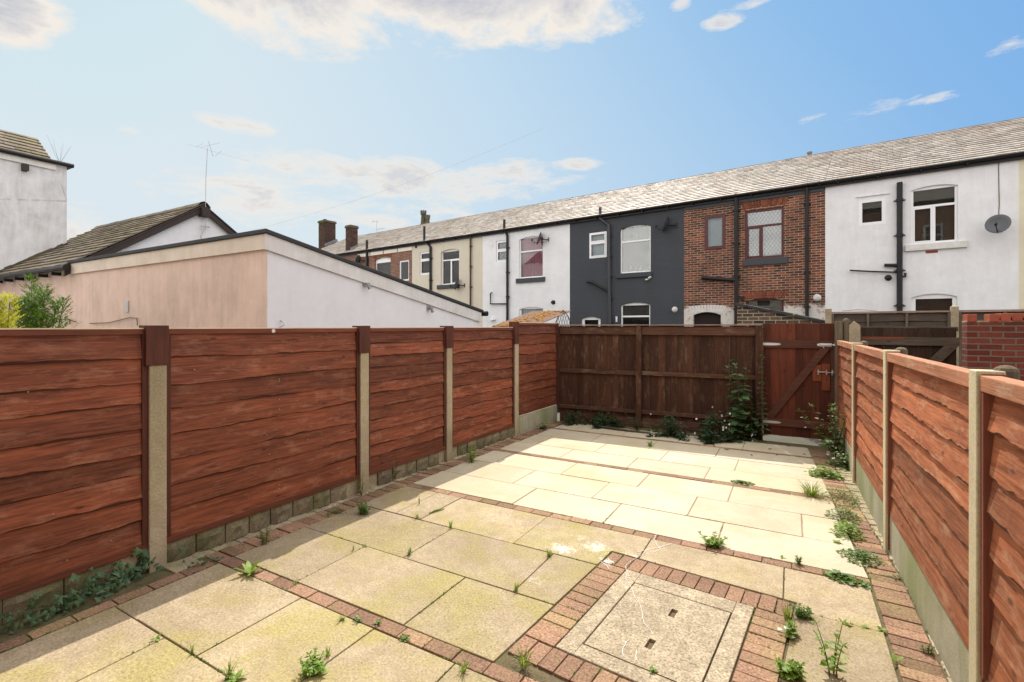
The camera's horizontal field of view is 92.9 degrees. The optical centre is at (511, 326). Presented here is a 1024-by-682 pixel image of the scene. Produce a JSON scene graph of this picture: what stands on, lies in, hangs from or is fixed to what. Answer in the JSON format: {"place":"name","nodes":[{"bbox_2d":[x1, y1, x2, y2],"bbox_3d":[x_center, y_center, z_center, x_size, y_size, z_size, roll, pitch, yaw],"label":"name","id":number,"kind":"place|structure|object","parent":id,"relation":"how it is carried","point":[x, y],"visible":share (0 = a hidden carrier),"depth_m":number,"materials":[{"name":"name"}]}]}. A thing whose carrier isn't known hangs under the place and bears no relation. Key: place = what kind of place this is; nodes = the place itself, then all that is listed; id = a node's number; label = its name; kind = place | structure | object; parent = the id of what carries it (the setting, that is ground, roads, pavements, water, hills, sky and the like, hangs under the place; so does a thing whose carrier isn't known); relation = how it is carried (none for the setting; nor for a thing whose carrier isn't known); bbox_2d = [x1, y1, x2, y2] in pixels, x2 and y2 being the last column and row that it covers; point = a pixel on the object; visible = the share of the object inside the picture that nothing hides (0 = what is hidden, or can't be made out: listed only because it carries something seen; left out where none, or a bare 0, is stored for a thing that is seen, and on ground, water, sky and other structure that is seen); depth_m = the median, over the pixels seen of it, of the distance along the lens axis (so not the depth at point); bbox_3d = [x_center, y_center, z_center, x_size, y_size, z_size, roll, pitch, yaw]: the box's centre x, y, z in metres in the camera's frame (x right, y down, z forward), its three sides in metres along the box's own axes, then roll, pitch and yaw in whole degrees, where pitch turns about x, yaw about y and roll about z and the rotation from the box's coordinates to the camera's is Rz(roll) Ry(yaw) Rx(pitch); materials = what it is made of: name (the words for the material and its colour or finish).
{"place":"outdoors","nodes":[
{"label":"outdoors","id":0,"kind":"place"},
{"bbox_2d":[252,130,538,230],"bbox_3d":[-4.652,-4.957,17.000,11.454,3.906,0.005,0,0,0],"label":"overhead cable","id":1,"kind":"object","parent":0,"point":[407,182],"visible":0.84,"depth_m":17.00,"materials":[{"name":"metal"}]},
{"bbox_2d":[0,486,897,681],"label":"concrete paving","id":2,"kind":"structure","parent":0,"point":[487,556],"depth_m":3.25,"materials":[{"name":"concrete"}]},
{"bbox_2d":[215,658,241,678],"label":"grass tuft","id":3,"kind":"object","parent":2,"relation":"on","point":[229,670],"visible":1,"depth_m":2.57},
{"bbox_2d":[226,669,246,681],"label":"weed","id":4,"kind":"object","parent":2,"relation":"on","point":[233,677],"visible":1,"depth_m":2.56,"materials":[{"name":"green plant"}]},
{"bbox_2d":[297,646,327,677],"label":"weed","id":5,"kind":"object","parent":2,"relation":"on","point":[313,665],"visible":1,"depth_m":2.59,"materials":[{"name":"green plant"}]},
{"bbox_2d":[325,645,335,656],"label":"grass tuft","id":6,"kind":"object","parent":2,"relation":"on","point":[328,653],"visible":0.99,"depth_m":2.73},
{"bbox_2d":[356,501,372,514],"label":"weed","id":7,"kind":"object","parent":2,"relation":"on","point":[362,509],"visible":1,"depth_m":4.80,"materials":[{"name":"green plant"}]},
{"bbox_2d":[456,659,472,673],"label":"grass tuft","id":8,"kind":"object","parent":2,"relation":"on","point":[462,669],"visible":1,"depth_m":2.61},
{"bbox_2d":[4,450,926,680],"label":"joint moss","id":9,"kind":"object","parent":2,"relation":"on","point":[265,581],"visible":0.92,"depth_m":3.34,"materials":[{"name":"green plant"}]},
{"bbox_2d":[777,619,799,639],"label":"weed","id":10,"kind":"object","parent":2,"relation":"on","point":[790,631],"visible":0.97,"depth_m":2.90,"materials":[{"name":"green plant"}]},
{"bbox_2d":[773,657,807,681],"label":"weed","id":11,"kind":"object","parent":2,"relation":"on","point":[792,671],"visible":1,"depth_m":2.55,"materials":[{"name":"green plant"}]},
{"bbox_2d":[788,602,813,619],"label":"weed","id":12,"kind":"object","parent":2,"relation":"on","point":[800,613],"visible":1,"depth_m":3.08,"materials":[{"name":"green plant"}]},
{"bbox_2d":[811,618,849,677],"bbox_3d":[1.675,1.703,2.563,0.172,0.294,0.195,0,0,30],"label":"weed","id":13,"kind":"object","parent":2,"relation":"on","point":[833,659],"visible":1,"depth_m":2.58,"materials":[{"name":"green plant"}]},
{"bbox_2d":[409,205,530,326],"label":"terraced house","id":14,"kind":"structure","parent":0,"point":[445,258],"depth_m":23.21,"materials":[{"name":"beige paint"}]},
{"bbox_2d":[420,251,428,274],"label":"window","id":15,"kind":"structure","parent":14,"relation":"in","point":[424,256],"depth_m":24.07,"materials":[{"name":"white plastic"}]},
{"bbox_2d":[437,249,459,288],"bbox_3d":[-2.980,-2.718,23.044,1.430,1.861,0.220,0,0,36],"label":"window","id":16,"kind":"structure","parent":14,"relation":"in","point":[450,258],"depth_m":23.11,"materials":[{"name":"white plastic"}]},
{"bbox_2d":[450,278,464,289],"bbox_3d":[-2.516,-1.953,22.465,0.629,0.520,0.488,0,0,-25],"label":"satellite dish","id":17,"kind":"object","parent":14,"relation":"attached to","point":[456,284],"visible":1,"depth_m":22.39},
{"bbox_2d":[0,419,947,681],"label":"soil bed","id":18,"kind":"object","parent":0,"point":[508,661],"visible":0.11,"depth_m":3.10,"materials":[{"name":"soil"}]},
{"bbox_2d":[0,593,83,633],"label":"ivy","id":19,"kind":"object","parent":18,"relation":"on","point":[45,615],"visible":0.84,"depth_m":3.04,"materials":[{"name":"green plant"}]},
{"bbox_2d":[3,568,160,628],"bbox_3d":[-2.861,1.752,3.280,0.220,0.232,0.826,0,0,30],"label":"ivy","id":20,"kind":"object","parent":18,"relation":"on","point":[77,602],"visible":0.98,"depth_m":3.21,"materials":[{"name":"green plant"}]},
{"bbox_2d":[68,563,148,597],"bbox_3d":[-2.833,1.769,3.458,0.222,0.202,0.502,0,0,30],"label":"ivy","id":21,"kind":"object","parent":18,"relation":"on","point":[117,579],"visible":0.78,"depth_m":3.47,"materials":[{"name":"green plant"}]},
{"bbox_2d":[90,546,186,588],"bbox_3d":[-2.803,1.752,3.630,0.221,0.252,0.593,0,0,30],"label":"ivy","id":22,"kind":"object","parent":18,"relation":"on","point":[141,553],"visible":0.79,"depth_m":3.61,"materials":[{"name":"green plant"}]},
{"bbox_2d":[354,473,363,494],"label":"weed","id":23,"kind":"object","parent":18,"relation":"on","point":[359,485],"visible":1,"depth_m":5.33,"materials":[{"name":"green plant"}]},
{"bbox_2d":[0,422,946,681],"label":"brick edging","id":24,"kind":"object","parent":18,"relation":"on","point":[553,627],"visible":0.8,"depth_m":3.27,"materials":[{"name":"brick"}]},
{"bbox_2d":[182,556,223,568],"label":"ivy","id":25,"kind":"object","parent":24,"relation":"on","point":[204,562],"visible":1,"depth_m":3.78,"materials":[{"name":"green plant"}]},
{"bbox_2d":[233,560,261,575],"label":"weed","id":26,"kind":"object","parent":24,"relation":"on","point":[249,568],"visible":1,"depth_m":3.66,"materials":[{"name":"green plant"}]},
{"bbox_2d":[257,523,271,544],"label":"weed","id":27,"kind":"object","parent":24,"relation":"on","point":[263,539],"visible":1,"depth_m":4.12,"materials":[{"name":"green plant"}]},
{"bbox_2d":[399,633,410,641],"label":"weed","id":28,"kind":"object","parent":24,"relation":"on","point":[402,637],"visible":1,"depth_m":2.87,"materials":[{"name":"green plant"}]},
{"bbox_2d":[699,531,727,547],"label":"weed","id":29,"kind":"object","parent":24,"relation":"on","point":[712,542],"visible":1,"depth_m":4.08,"materials":[{"name":"green plant"}]},
{"bbox_2d":[777,602,793,620],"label":"grass tuft","id":30,"kind":"object","parent":24,"relation":"on","point":[787,615],"visible":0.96,"depth_m":3.07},
{"bbox_2d":[795,555,802,564],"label":"weed","id":31,"kind":"object","parent":24,"relation":"on","point":[798,560],"visible":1,"depth_m":3.77,"materials":[{"name":"green plant"}]},
{"bbox_2d":[790,477,840,497],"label":"grass tuft","id":32,"kind":"object","parent":24,"relation":"on","point":[813,493],"visible":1,"depth_m":5.33,"materials":[{"name":"plant"}]},
{"bbox_2d":[803,464,845,479],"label":"weed","id":33,"kind":"object","parent":24,"relation":"on","point":[831,474],"visible":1,"depth_m":6.00,"materials":[{"name":"green plant"}]},
{"bbox_2d":[820,486,859,506],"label":"weed","id":34,"kind":"object","parent":24,"relation":"on","point":[835,494],"visible":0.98,"depth_m":5.22,"materials":[{"name":"green plant"}]},
{"bbox_2d":[823,506,862,525],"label":"weed","id":35,"kind":"object","parent":24,"relation":"on","point":[848,512],"visible":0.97,"depth_m":4.70,"materials":[{"name":"green plant"}]},
{"bbox_2d":[822,569,870,589],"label":"weed","id":36,"kind":"object","parent":24,"relation":"on","point":[842,577],"visible":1,"depth_m":3.54,"materials":[{"name":"green plant"}]},
{"bbox_2d":[835,547,885,566],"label":"weed","id":37,"kind":"object","parent":24,"relation":"on","point":[858,553],"visible":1,"depth_m":3.87,"materials":[{"name":"green plant"}]},
{"bbox_2d":[918,644,934,654],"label":"weed","id":38,"kind":"object","parent":24,"relation":"on","point":[927,649],"visible":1,"depth_m":2.75,"materials":[{"name":"green plant"}]},
{"bbox_2d":[511,641,539,669],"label":"grass tuft","id":39,"kind":"object","parent":18,"relation":"on","point":[523,663],"visible":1,"depth_m":2.66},
{"bbox_2d":[563,407,589,425],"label":"ground ivy","id":40,"kind":"object","parent":18,"relation":"on","point":[572,422],"visible":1,"depth_m":9.20,"materials":[{"name":"green plant"}]},
{"bbox_2d":[589,409,625,428],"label":"ground ivy","id":41,"kind":"object","parent":18,"relation":"on","point":[598,420],"visible":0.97,"depth_m":8.99,"materials":[{"name":"green plant"}]},
{"bbox_2d":[556,569,753,681],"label":"manhole cover","id":42,"kind":"object","parent":18,"relation":"on","point":[685,639],"visible":0.91,"depth_m":2.92,"materials":[{"name":"beige concrete"}]},
{"bbox_2d":[602,534,671,658],"bbox_3d":[0.854,1.843,3.562,0.488,0.003,1.749,0,0,23],"label":"thread","id":43,"kind":"object","parent":42,"relation":"on","point":[631,588],"visible":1,"depth_m":3.60},
{"bbox_2d":[723,359,752,435],"bbox_3d":[3.743,1.203,8.086,0.502,1.293,0.466,0,0,30],"label":"nettle","id":44,"kind":"object","parent":18,"relation":"on","point":[732,412],"visible":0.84,"depth_m":8.04,"materials":[{"name":"green plant"}]},
{"bbox_2d":[721,389,764,442],"bbox_3d":[3.719,1.449,8.012,0.672,0.871,0.686,0,0,-39],"label":"nettle","id":45,"kind":"object","parent":18,"relation":"on","point":[735,424],"visible":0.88,"depth_m":7.91,"materials":[{"name":"green plant"}]},
{"bbox_2d":[743,431,760,441],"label":"ground ivy","id":46,"kind":"object","parent":18,"relation":"on","point":[751,437],"visible":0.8,"depth_m":7.93,"materials":[{"name":"green plant"}]},
{"bbox_2d":[755,354,770,439],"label":"nettle","id":47,"kind":"object","parent":18,"relation":"on","point":[762,413],"visible":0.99,"depth_m":7.92,"materials":[{"name":"green plant"}]},
{"bbox_2d":[891,653,902,660],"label":"weed","id":48,"kind":"object","parent":18,"relation":"on","point":[894,657],"visible":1,"depth_m":2.69,"materials":[{"name":"green plant"}]},
{"bbox_2d":[837,340,1023,681],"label":"panel fence","id":49,"kind":"object","parent":18,"relation":"on","point":[935,451],"visible":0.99,"depth_m":2.60,"materials":[{"name":"wood"}]},
{"bbox_2d":[0,0,1023,247],"label":"sky","id":50,"kind":"structure","parent":0,"point":[331,104],"materials":[{"name":"blue"}]},
{"bbox_2d":[480,190,611,326],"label":"terraced house","id":51,"kind":"structure","parent":0,"point":[523,274],"depth_m":20.60,"materials":[{"name":"white paint"}]},
{"bbox_2d":[497,240,505,261],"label":"window","id":52,"kind":"structure","parent":51,"relation":"in","point":[502,244],"depth_m":21.28,"materials":[{"name":"white plastic"}]},
{"bbox_2d":[516,236,544,282],"bbox_3d":[0.813,-2.788,20.288,1.439,1.915,0.273,0,0,36],"label":"window","id":53,"kind":"structure","parent":51,"relation":"in","point":[531,254],"depth_m":20.38,"materials":[{"name":"glass"}]},
{"bbox_2d":[520,307,543,315],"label":"window","id":54,"kind":"structure","parent":51,"relation":"in","point":[529,309],"depth_m":20.44,"materials":[{"name":"white plastic"}]},
{"bbox_2d":[531,232,548,243],"bbox_3d":[1.145,-3.588,19.753,0.629,0.520,0.488,0,0,-28],"label":"satellite dish","id":55,"kind":"object","parent":51,"relation":"attached to","point":[539,237],"visible":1,"depth_m":19.69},
{"bbox_2d":[163,423,951,681],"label":"cement strip","id":56,"kind":"object","parent":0,"point":[178,566],"visible":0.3,"depth_m":4.68,"materials":[{"name":"concrete"}]},
{"bbox_2d":[0,427,513,625],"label":"block wall","id":57,"kind":"structure","parent":56,"relation":"on","point":[209,539],"depth_m":4.28,"materials":[{"name":"concrete"}]},
{"bbox_2d":[0,322,558,599],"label":"panel fence","id":58,"kind":"object","parent":57,"relation":"on","point":[116,444],"visible":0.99,"depth_m":4.08,"materials":[{"name":"wood"}]},
{"bbox_2d":[797,403,846,458],"bbox_3d":[4.446,1.454,6.811,0.715,0.793,0.658,0,0,-10],"label":"corner weed","id":59,"kind":"object","parent":56,"relation":"on","point":[835,444],"visible":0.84,"depth_m":6.79,"materials":[{"name":"green plant"}]},
{"bbox_2d":[825,447,849,471],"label":"corner weed","id":60,"kind":"object","parent":56,"relation":"on","point":[845,463],"visible":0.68,"depth_m":6.42,"materials":[{"name":"green plant"}]},
{"bbox_2d":[830,459,949,679],"bbox_3d":[2.913,1.843,3.633,0.294,0.008,7.599,0,0,28],"label":"grit","id":61,"kind":"object","parent":56,"relation":"on","point":[873,530],"visible":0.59,"depth_m":4.88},
{"bbox_2d":[567,172,713,324],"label":"terraced house","id":62,"kind":"structure","parent":0,"point":[626,262],"depth_m":17.92,"materials":[{"name":"grey paint"}]},
{"bbox_2d":[582,317,600,324],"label":"window","id":63,"kind":"structure","parent":62,"relation":"in","point":[588,320],"depth_m":18.73,"materials":[{"name":"white plastic"}]},
{"bbox_2d":[589,231,606,258],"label":"window","id":64,"kind":"structure","parent":62,"relation":"in","point":[598,240],"depth_m":18.51,"materials":[{"name":"white plastic"}]},
{"bbox_2d":[616,225,651,277],"bbox_3d":[4.453,-2.713,17.617,1.336,1.883,0.283,0,0,36],"label":"window","id":65,"kind":"structure","parent":62,"relation":"in","point":[635,240],"depth_m":17.69,"materials":[{"name":"glass"}]},
{"bbox_2d":[621,302,649,324],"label":"window","id":66,"kind":"structure","parent":62,"relation":"in","point":[635,313],"depth_m":17.71,"materials":[{"name":"white plastic"}]},
{"bbox_2d":[655,216,676,230],"bbox_3d":[5.309,-3.543,16.760,0.629,0.520,0.488,0,0,-18],"label":"satellite dish","id":67,"kind":"object","parent":62,"relation":"attached to","point":[665,224],"visible":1,"depth_m":16.68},
{"bbox_2d":[414,423,867,578],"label":"stone paving","id":68,"kind":"structure","parent":0,"point":[774,518],"depth_m":5.56,"materials":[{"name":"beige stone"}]},
{"bbox_2d":[462,446,476,462],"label":"weed","id":69,"kind":"object","parent":68,"relation":"on","point":[472,456],"visible":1,"depth_m":6.63,"materials":[{"name":"green plant"}]},
{"bbox_2d":[593,425,650,432],"bbox_3d":[1.927,1.823,8.629,1.054,0.054,0.071,0,0,34],"label":"stick","id":70,"kind":"object","parent":68,"relation":"on","point":[614,428],"visible":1,"depth_m":8.60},
{"bbox_2d":[627,414,642,430],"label":"ground ivy","id":71,"kind":"object","parent":68,"relation":"on","point":[634,424],"visible":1,"depth_m":8.62,"materials":[{"name":"green plant"}]},
{"bbox_2d":[645,414,689,440],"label":"bramble","id":72,"kind":"object","parent":68,"relation":"on","point":[670,430],"visible":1,"depth_m":8.17,"materials":[{"name":"green plant"}]},
{"bbox_2d":[694,406,734,445],"bbox_3d":[3.251,1.593,7.871,0.649,0.539,0.654,0,0,-10],"label":"bramble","id":73,"kind":"object","parent":68,"relation":"on","point":[709,435],"visible":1,"depth_m":7.78,"materials":[{"name":"green plant"}]},
{"bbox_2d":[729,477,755,485],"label":"weed","id":74,"kind":"object","parent":68,"relation":"on","point":[741,481],"visible":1,"depth_m":5.74,"materials":[{"name":"green plant"}]},
{"bbox_2d":[829,519,865,540],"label":"weed","id":75,"kind":"object","parent":68,"relation":"on","point":[848,527],"visible":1,"depth_m":4.33,"materials":[{"name":"green plant"}]},
{"bbox_2d":[526,402,834,445],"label":"ground","id":76,"kind":"structure","parent":0,"point":[798,440],"depth_m":8.21,"materials":[{"name":"concrete"}]},
{"bbox_2d":[0,290,24,329],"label":"conifer","id":77,"kind":"object","parent":76,"relation":"on","point":[4,316],"visible":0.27,"depth_m":6.64,"materials":[{"name":"plant"}]},
{"bbox_2d":[0,129,73,272],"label":"tower building","id":78,"kind":"structure","parent":76,"relation":"on","point":[33,199],"depth_m":13.59,"materials":[{"name":"paint"}]},
{"bbox_2d":[4,273,78,329],"bbox_3d":[-7.476,0.497,7.665,1.317,2.707,1.101,0,0,30],"label":"conifer","id":79,"kind":"object","parent":76,"relation":"on","point":[36,311],"visible":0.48,"depth_m":7.49,"materials":[{"name":"plant"}]},
{"bbox_2d":[0,201,236,282],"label":"gabled outbuilding","id":80,"kind":"structure","parent":76,"relation":"on","point":[177,225],"depth_m":12.52,"materials":[{"name":"stone"}]},
{"bbox_2d":[188,141,249,238],"bbox_3d":[-7.975,-3.586,13.252,0.198,2.794,1.557,0,0,32],"label":"tv aerial","id":81,"kind":"object","parent":80,"relation":"attached to","point":[205,226],"visible":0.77,"depth_m":12.99,"materials":[{"name":"metal"}]},
{"bbox_2d":[0,228,488,329],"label":"lean to","id":82,"kind":"object","parent":76,"relation":"on","point":[264,278],"visible":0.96,"depth_m":8.46,"materials":[{"name":"paint"}]},
{"bbox_2d":[317,219,409,261],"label":"terraced house","id":83,"kind":"structure","parent":76,"relation":"on","point":[329,242],"depth_m":31.61,"materials":[{"name":"stone"}]},
{"bbox_2d":[344,217,463,282],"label":"terraced house","id":84,"kind":"structure","parent":76,"relation":"on","point":[391,255],"depth_m":26.21,"materials":[{"name":"red brick"}]},
{"bbox_2d":[376,257,390,274],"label":"window","id":85,"kind":"structure","parent":84,"relation":"in","point":[382,264],"depth_m":25.96,"materials":[{"name":"glass"}]},
{"bbox_2d":[400,260,408,280],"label":"window","id":86,"kind":"structure","parent":84,"relation":"in","point":[404,265],"depth_m":24.93,"materials":[{"name":"white plastic"}]},
{"bbox_2d":[420,210,429,223],"bbox_3d":[-5.369,-6.200,30.461,0.823,2.100,0.800,0,0,36],"label":"chimney stack","id":87,"kind":"object","parent":84,"relation":"on","point":[425,218],"visible":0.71,"depth_m":30.32,"materials":[{"name":"stone"}]},
{"bbox_2d":[492,310,570,326],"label":"shed","id":88,"kind":"structure","parent":76,"relation":"on","point":[538,316],"depth_m":12.56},
{"bbox_2d":[555,310,571,324],"bbox_3d":[1.326,0.711,12.600,0.559,2.277,0.019,0,0,36],"label":"trellis","id":89,"kind":"object","parent":76,"relation":"on","point":[563,317],"visible":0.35,"depth_m":12.59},
{"bbox_2d":[556,324,762,439],"bbox_3d":[2.515,0.932,8.863,3.654,1.935,0.120,0,0,26],"label":"board fence","id":90,"kind":"object","parent":76,"relation":"on","point":[645,371],"visible":0.87,"depth_m":8.82,"materials":[{"name":"wood"}]},
{"bbox_2d":[682,151,832,323],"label":"terraced house","id":91,"kind":"structure","parent":76,"relation":"on","point":[754,235],"depth_m":15.39,"materials":[{"name":"red brick"}]},
{"bbox_2d":[694,312,720,323],"bbox_3d":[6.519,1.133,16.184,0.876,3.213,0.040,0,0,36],"label":"door","id":92,"kind":"structure","parent":91,"relation":"in","point":[705,317],"depth_m":16.17,"materials":[{"name":"wood"}]},
{"bbox_2d":[704,213,724,249],"bbox_3d":[6.666,-3.091,15.958,0.653,1.123,0.130,0,0,36],"label":"window","id":93,"kind":"structure","parent":91,"relation":"in","point":[714,225],"depth_m":16.01,"materials":[{"name":"grey glass"}]},
{"bbox_2d":[742,206,787,265],"bbox_3d":[7.857,-2.774,15.096,1.251,1.743,0.253,0,0,36],"label":"window","id":94,"kind":"structure","parent":91,"relation":"in","point":[764,228],"depth_m":15.13,"materials":[{"name":"glass"}]},
{"bbox_2d":[746,298,783,310],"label":"window","id":95,"kind":"structure","parent":91,"relation":"in","point":[769,303],"depth_m":15.13,"materials":[{"name":"grey glass"}]},
{"bbox_2d":[735,303,824,325],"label":"brick outhouse","id":96,"kind":"structure","parent":76,"relation":"on","point":[748,314],"depth_m":10.87,"materials":[{"name":"brick"}]},
{"bbox_2d":[835,318,852,441],"bbox_3d":[5.137,0.887,7.527,0.237,2.025,0.104,0,0,27],"label":"gate post","id":97,"kind":"object","parent":76,"relation":"on","point":[838,328],"visible":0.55,"depth_m":7.52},
{"bbox_2d":[763,323,834,438],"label":"garden gate","id":98,"kind":"structure","parent":97,"relation":"attached to","point":[798,365],"depth_m":7.84,"materials":[{"name":"brown wood"}]},
{"bbox_2d":[849,321,859,342],"bbox_3d":[5.261,0.912,7.479,0.145,1.977,0.110,0,0,30],"label":"concrete post","id":99,"kind":"object","parent":76,"relation":"on","point":[854,331],"visible":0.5,"depth_m":7.43,"materials":[{"name":"concrete"}]},
{"bbox_2d":[860,327,959,365],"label":"garden gate","id":100,"kind":"structure","parent":99,"relation":"attached to","point":[939,344],"depth_m":7.12,"materials":[{"name":"wood"}]},
{"bbox_2d":[825,305,1023,401],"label":"panel fence","id":101,"kind":"object","parent":76,"relation":"on","point":[952,317],"visible":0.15,"depth_m":9.22,"materials":[{"name":"wood"}]},
{"bbox_2d":[825,124,1020,313],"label":"terraced house","id":102,"kind":"structure","parent":0,"point":[905,221],"depth_m":12.99,"materials":[{"name":"white paint"}]},
{"bbox_2d":[859,197,885,225],"bbox_3d":[10.008,-3.169,13.525,0.604,0.723,0.130,0,0,36],"label":"window","id":103,"kind":"structure","parent":102,"relation":"in","point":[871,211],"depth_m":13.54,"materials":[{"name":"white plastic"}]},
{"bbox_2d":[911,294,956,312],"bbox_3d":[11.084,-0.080,12.796,0.912,1.550,0.130,0,0,36],"label":"window","id":104,"kind":"structure","parent":102,"relation":"in","point":[927,302],"depth_m":12.82,"materials":[{"name":"white plastic"}]},
{"bbox_2d":[905,185,966,251],"bbox_3d":[11.072,-2.847,12.730,1.222,1.684,0.250,0,0,36],"label":"window","id":105,"kind":"structure","parent":102,"relation":"in","point":[934,209],"depth_m":12.77,"materials":[{"name":"white plastic"}]},
{"bbox_2d":[985,214,1010,232],"bbox_3d":[11.741,-2.475,11.729,0.691,0.474,0.423,0,0,-14],"label":"satellite dish","id":106,"kind":"object","parent":102,"relation":"attached to","point":[998,223],"visible":1,"depth_m":11.73,"materials":[{"name":"metal"}]},
{"bbox_2d":[962,313,1023,380],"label":"yard wall","id":107,"kind":"structure","parent":0,"point":[991,341],"depth_m":6.25,"materials":[{"name":"red brick"}]},
{"bbox_2d":[987,117,1023,308],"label":"terraced house","id":108,"kind":"structure","parent":0,"point":[1011,131],"depth_m":11.77,"materials":[{"name":"beige paint"}]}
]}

